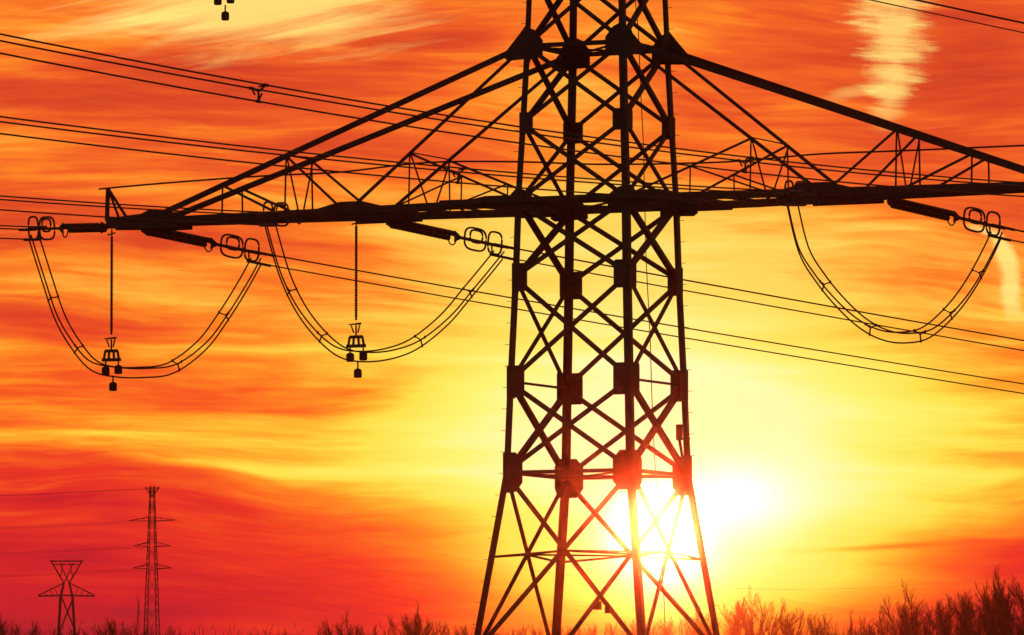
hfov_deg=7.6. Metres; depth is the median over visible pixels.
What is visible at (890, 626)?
bare tree
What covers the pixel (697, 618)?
bare tree
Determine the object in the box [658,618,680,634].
bare tree
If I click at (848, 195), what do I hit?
insulator set
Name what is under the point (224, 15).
jumper hanger
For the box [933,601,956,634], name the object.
bare tree
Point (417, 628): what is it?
bare tree
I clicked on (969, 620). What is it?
bare tree
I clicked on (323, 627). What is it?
bare tree
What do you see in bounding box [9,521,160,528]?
thin wire
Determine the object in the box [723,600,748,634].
bare tree
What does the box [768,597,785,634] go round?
bare tree
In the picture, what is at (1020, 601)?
bare tree
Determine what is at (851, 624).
bare tree
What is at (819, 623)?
bare tree
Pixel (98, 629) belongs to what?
bare tree
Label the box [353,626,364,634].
bare tree
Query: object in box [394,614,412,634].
bare tree
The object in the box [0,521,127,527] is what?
thin wire
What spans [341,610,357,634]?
bare tree
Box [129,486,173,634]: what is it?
distant pylon
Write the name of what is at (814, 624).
bare tree
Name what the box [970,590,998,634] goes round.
bare tree
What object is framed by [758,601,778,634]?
bare tree
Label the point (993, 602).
bare tree
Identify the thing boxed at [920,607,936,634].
bare tree
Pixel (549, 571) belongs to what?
thin wire
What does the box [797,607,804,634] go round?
bare tree
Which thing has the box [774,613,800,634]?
bare tree
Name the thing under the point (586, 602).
thin wire
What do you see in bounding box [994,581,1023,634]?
bare tree
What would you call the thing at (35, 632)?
bare tree
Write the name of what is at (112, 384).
jumper hanger
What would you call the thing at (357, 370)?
jumper hanger
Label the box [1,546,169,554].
thin wire
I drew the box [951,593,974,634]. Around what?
bare tree
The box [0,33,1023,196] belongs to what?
line conductor
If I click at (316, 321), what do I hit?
jumper loop
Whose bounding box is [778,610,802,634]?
bare tree
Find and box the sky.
[0,0,1023,634]
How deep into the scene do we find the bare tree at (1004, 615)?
1048.73 m
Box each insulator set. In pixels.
[19,216,106,240]
[140,229,274,266]
[255,201,339,226]
[385,220,513,259]
[777,180,855,205]
[887,199,1014,241]
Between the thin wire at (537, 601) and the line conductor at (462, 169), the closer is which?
the line conductor at (462, 169)
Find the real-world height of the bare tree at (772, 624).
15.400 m
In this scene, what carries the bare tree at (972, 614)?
on the ground
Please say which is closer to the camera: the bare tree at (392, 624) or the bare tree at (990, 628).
the bare tree at (990, 628)
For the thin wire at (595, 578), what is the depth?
710.58 m
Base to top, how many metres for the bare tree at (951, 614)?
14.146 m
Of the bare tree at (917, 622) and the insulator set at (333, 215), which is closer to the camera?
the insulator set at (333, 215)
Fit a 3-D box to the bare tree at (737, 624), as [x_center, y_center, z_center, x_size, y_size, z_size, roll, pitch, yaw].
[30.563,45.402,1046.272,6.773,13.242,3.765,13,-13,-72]
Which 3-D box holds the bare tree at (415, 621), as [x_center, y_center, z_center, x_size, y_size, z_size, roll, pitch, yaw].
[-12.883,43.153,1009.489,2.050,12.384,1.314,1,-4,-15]
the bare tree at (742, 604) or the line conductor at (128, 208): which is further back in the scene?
the bare tree at (742, 604)
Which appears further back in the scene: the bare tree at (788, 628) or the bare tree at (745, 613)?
the bare tree at (745, 613)
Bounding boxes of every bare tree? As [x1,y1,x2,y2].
[0,616,6,634]
[5,618,21,634]
[28,620,37,634]
[90,623,105,634]
[102,620,121,634]
[105,617,113,634]
[119,621,130,634]
[135,593,140,634]
[317,618,329,634]
[331,621,349,634]
[335,623,342,634]
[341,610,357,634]
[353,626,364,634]
[389,614,401,634]
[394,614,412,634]
[404,615,412,634]
[408,612,431,634]
[411,602,419,634]
[411,619,421,634]
[413,615,432,634]
[423,621,434,634]
[433,618,442,634]
[601,621,614,634]
[650,620,661,634]
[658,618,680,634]
[660,620,675,634]
[676,616,692,634]
[680,619,693,634]
[692,614,703,634]
[695,605,711,634]
[718,601,743,633]
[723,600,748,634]
[724,605,743,634]
[728,602,748,634]
[730,600,756,634]
[738,597,753,634]
[741,586,759,634]
[743,605,760,634]
[744,593,773,634]
[753,602,765,634]
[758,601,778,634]
[765,610,780,634]
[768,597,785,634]
[773,609,797,634]
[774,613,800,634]
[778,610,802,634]
[783,612,799,634]
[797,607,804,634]
[800,612,815,634]
[805,612,819,634]
[806,615,825,634]
[808,613,826,634]
[819,614,832,634]
[826,621,843,634]
[846,619,855,634]
[849,609,853,634]
[858,614,868,634]
[867,618,883,634]
[872,605,891,634]
[879,595,903,634]
[890,607,912,633]
[891,602,910,633]
[894,600,912,634]
[898,604,917,634]
[900,580,923,634]
[901,599,930,634]
[904,606,920,634]
[911,610,927,634]
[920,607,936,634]
[921,600,932,634]
[922,607,942,634]
[927,605,944,634]
[933,601,951,634]
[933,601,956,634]
[934,596,956,634]
[934,598,953,634]
[943,594,977,634]
[949,590,987,634]
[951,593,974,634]
[954,594,977,628]
[954,600,975,634]
[958,596,981,634]
[961,590,1001,634]
[970,580,1012,634]
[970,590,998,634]
[980,592,1007,634]
[983,592,1003,634]
[984,578,1022,634]
[985,596,1015,634]
[986,582,1022,634]
[991,563,1017,634]
[992,587,1017,634]
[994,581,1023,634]
[1004,573,1023,633]
[1011,582,1023,632]
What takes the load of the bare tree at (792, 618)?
on the ground
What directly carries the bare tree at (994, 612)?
on the ground
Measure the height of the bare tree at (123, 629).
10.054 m
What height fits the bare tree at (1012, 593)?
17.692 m
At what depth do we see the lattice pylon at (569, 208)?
300.56 m
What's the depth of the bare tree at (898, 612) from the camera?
1133.55 m
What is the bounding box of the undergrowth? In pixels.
[3,606,1023,634]
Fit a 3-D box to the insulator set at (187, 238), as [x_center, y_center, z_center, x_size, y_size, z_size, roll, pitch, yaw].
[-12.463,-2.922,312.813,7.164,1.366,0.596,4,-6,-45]
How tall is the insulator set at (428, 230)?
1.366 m
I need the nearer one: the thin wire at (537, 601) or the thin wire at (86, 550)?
the thin wire at (86, 550)
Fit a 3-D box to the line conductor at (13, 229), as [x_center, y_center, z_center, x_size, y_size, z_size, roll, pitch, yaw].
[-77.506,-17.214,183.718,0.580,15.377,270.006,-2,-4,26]
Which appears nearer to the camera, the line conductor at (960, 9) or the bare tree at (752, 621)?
the line conductor at (960, 9)
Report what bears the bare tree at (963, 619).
on the ground
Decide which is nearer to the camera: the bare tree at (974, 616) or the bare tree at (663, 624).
the bare tree at (974, 616)
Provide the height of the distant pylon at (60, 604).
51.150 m
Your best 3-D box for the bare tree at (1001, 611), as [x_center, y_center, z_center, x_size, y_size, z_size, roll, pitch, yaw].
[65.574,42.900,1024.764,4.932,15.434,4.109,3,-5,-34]
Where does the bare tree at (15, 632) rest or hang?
on the ground
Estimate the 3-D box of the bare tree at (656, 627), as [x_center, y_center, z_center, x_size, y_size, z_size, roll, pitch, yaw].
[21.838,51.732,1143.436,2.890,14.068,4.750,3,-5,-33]
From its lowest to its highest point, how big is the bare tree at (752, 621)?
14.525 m
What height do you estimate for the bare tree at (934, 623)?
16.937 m
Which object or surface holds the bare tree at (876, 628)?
on the ground
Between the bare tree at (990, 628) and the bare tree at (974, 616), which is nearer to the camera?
the bare tree at (974, 616)
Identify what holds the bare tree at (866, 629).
on the ground
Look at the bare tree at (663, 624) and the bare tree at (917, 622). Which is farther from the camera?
the bare tree at (663, 624)
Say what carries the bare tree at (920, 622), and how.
on the ground
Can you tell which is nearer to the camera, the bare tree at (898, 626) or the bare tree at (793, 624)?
the bare tree at (793, 624)
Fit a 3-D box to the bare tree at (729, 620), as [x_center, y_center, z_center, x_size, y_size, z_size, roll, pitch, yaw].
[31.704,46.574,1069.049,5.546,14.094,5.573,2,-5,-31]
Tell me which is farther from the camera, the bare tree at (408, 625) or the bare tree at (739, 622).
the bare tree at (739, 622)
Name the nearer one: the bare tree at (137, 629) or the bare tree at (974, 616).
the bare tree at (137, 629)
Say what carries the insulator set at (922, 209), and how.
attached to the lattice pylon at (569, 208)
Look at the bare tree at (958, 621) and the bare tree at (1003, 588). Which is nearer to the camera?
the bare tree at (1003, 588)
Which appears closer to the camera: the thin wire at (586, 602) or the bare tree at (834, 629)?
the thin wire at (586, 602)
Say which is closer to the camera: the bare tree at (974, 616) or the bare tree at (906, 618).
the bare tree at (974, 616)
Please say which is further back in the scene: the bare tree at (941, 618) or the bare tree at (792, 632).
the bare tree at (941, 618)
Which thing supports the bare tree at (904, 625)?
on the ground
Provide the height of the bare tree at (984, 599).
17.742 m
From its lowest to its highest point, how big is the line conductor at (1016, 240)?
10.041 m
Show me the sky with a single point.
(823, 480)
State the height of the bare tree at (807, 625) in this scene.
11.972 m
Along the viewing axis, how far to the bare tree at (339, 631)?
1019.16 m
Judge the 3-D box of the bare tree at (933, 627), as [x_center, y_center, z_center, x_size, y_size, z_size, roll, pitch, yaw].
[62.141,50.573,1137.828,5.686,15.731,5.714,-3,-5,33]
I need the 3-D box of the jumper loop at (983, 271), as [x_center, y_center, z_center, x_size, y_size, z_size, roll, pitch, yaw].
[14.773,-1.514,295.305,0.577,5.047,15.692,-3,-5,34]
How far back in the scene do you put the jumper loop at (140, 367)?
308.63 m
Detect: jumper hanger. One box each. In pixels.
[102,229,121,390]
[214,0,234,20]
[346,219,366,377]
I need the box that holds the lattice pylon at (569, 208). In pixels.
[105,0,1023,634]
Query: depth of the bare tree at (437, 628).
1009.82 m
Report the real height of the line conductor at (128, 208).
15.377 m
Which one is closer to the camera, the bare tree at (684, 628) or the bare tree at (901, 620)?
the bare tree at (901, 620)
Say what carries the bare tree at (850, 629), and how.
on the ground
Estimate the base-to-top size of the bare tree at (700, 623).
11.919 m
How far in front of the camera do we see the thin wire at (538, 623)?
675.03 m
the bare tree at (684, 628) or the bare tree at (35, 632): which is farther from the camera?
the bare tree at (684, 628)
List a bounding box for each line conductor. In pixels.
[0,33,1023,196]
[0,116,789,204]
[0,195,265,225]
[0,225,30,239]
[271,255,1023,393]
[520,249,1023,350]
[870,0,1023,32]
[1011,229,1023,242]
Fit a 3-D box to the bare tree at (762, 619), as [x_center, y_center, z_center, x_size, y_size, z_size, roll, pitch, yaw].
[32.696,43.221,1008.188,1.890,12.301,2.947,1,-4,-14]
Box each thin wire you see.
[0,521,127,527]
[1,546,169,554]
[8,488,157,495]
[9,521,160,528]
[9,569,155,576]
[131,521,1019,614]
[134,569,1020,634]
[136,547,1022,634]
[165,490,1019,588]
[167,494,1023,589]
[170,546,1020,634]
[176,521,1019,614]
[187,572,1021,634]
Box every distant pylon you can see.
[38,560,94,634]
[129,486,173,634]
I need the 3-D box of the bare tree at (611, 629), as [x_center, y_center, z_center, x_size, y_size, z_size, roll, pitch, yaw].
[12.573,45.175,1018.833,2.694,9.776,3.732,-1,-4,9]
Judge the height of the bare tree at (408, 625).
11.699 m
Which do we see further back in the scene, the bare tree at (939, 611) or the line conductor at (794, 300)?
the bare tree at (939, 611)
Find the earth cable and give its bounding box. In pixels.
[99,145,1023,189]
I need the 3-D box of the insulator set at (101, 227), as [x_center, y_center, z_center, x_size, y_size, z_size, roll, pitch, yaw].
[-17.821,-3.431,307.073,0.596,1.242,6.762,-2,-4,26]
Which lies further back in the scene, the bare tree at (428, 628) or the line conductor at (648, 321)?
the bare tree at (428, 628)
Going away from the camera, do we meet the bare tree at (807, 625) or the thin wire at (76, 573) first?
the thin wire at (76, 573)
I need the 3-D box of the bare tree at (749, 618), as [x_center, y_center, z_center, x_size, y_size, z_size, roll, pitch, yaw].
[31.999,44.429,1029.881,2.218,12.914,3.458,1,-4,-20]
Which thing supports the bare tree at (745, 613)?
on the ground
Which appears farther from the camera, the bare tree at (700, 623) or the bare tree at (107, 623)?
the bare tree at (107, 623)
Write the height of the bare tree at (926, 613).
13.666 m
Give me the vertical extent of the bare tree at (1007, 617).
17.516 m
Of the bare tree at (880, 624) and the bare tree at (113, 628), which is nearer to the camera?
the bare tree at (880, 624)
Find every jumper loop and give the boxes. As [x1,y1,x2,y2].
[29,234,260,378]
[265,220,504,362]
[787,199,1002,343]
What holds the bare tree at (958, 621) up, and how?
on the ground
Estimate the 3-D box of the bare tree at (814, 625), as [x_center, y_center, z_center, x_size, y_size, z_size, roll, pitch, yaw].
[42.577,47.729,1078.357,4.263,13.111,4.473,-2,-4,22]
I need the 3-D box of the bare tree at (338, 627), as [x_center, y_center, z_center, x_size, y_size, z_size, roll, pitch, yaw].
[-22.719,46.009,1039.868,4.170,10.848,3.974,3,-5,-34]
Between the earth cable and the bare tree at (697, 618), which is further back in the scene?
the bare tree at (697, 618)
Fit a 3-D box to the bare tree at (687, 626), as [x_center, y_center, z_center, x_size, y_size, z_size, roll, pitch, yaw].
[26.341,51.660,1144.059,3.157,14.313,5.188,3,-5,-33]
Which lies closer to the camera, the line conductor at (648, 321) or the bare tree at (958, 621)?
the line conductor at (648, 321)
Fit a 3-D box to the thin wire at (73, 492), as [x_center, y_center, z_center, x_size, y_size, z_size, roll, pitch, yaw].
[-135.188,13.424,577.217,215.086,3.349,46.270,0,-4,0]
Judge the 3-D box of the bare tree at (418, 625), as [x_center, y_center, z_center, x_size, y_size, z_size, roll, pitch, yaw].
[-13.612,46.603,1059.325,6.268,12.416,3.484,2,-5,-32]
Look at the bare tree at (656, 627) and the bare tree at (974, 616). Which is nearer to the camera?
the bare tree at (974, 616)
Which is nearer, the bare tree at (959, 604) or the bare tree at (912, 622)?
the bare tree at (912, 622)
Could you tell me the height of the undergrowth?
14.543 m
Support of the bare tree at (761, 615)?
on the ground
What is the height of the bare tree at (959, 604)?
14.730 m
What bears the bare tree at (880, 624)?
on the ground
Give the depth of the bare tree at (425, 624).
1129.82 m
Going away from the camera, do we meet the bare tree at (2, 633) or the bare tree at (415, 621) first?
the bare tree at (415, 621)
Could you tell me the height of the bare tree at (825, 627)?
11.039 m
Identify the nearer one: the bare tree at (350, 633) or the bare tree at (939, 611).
the bare tree at (350, 633)

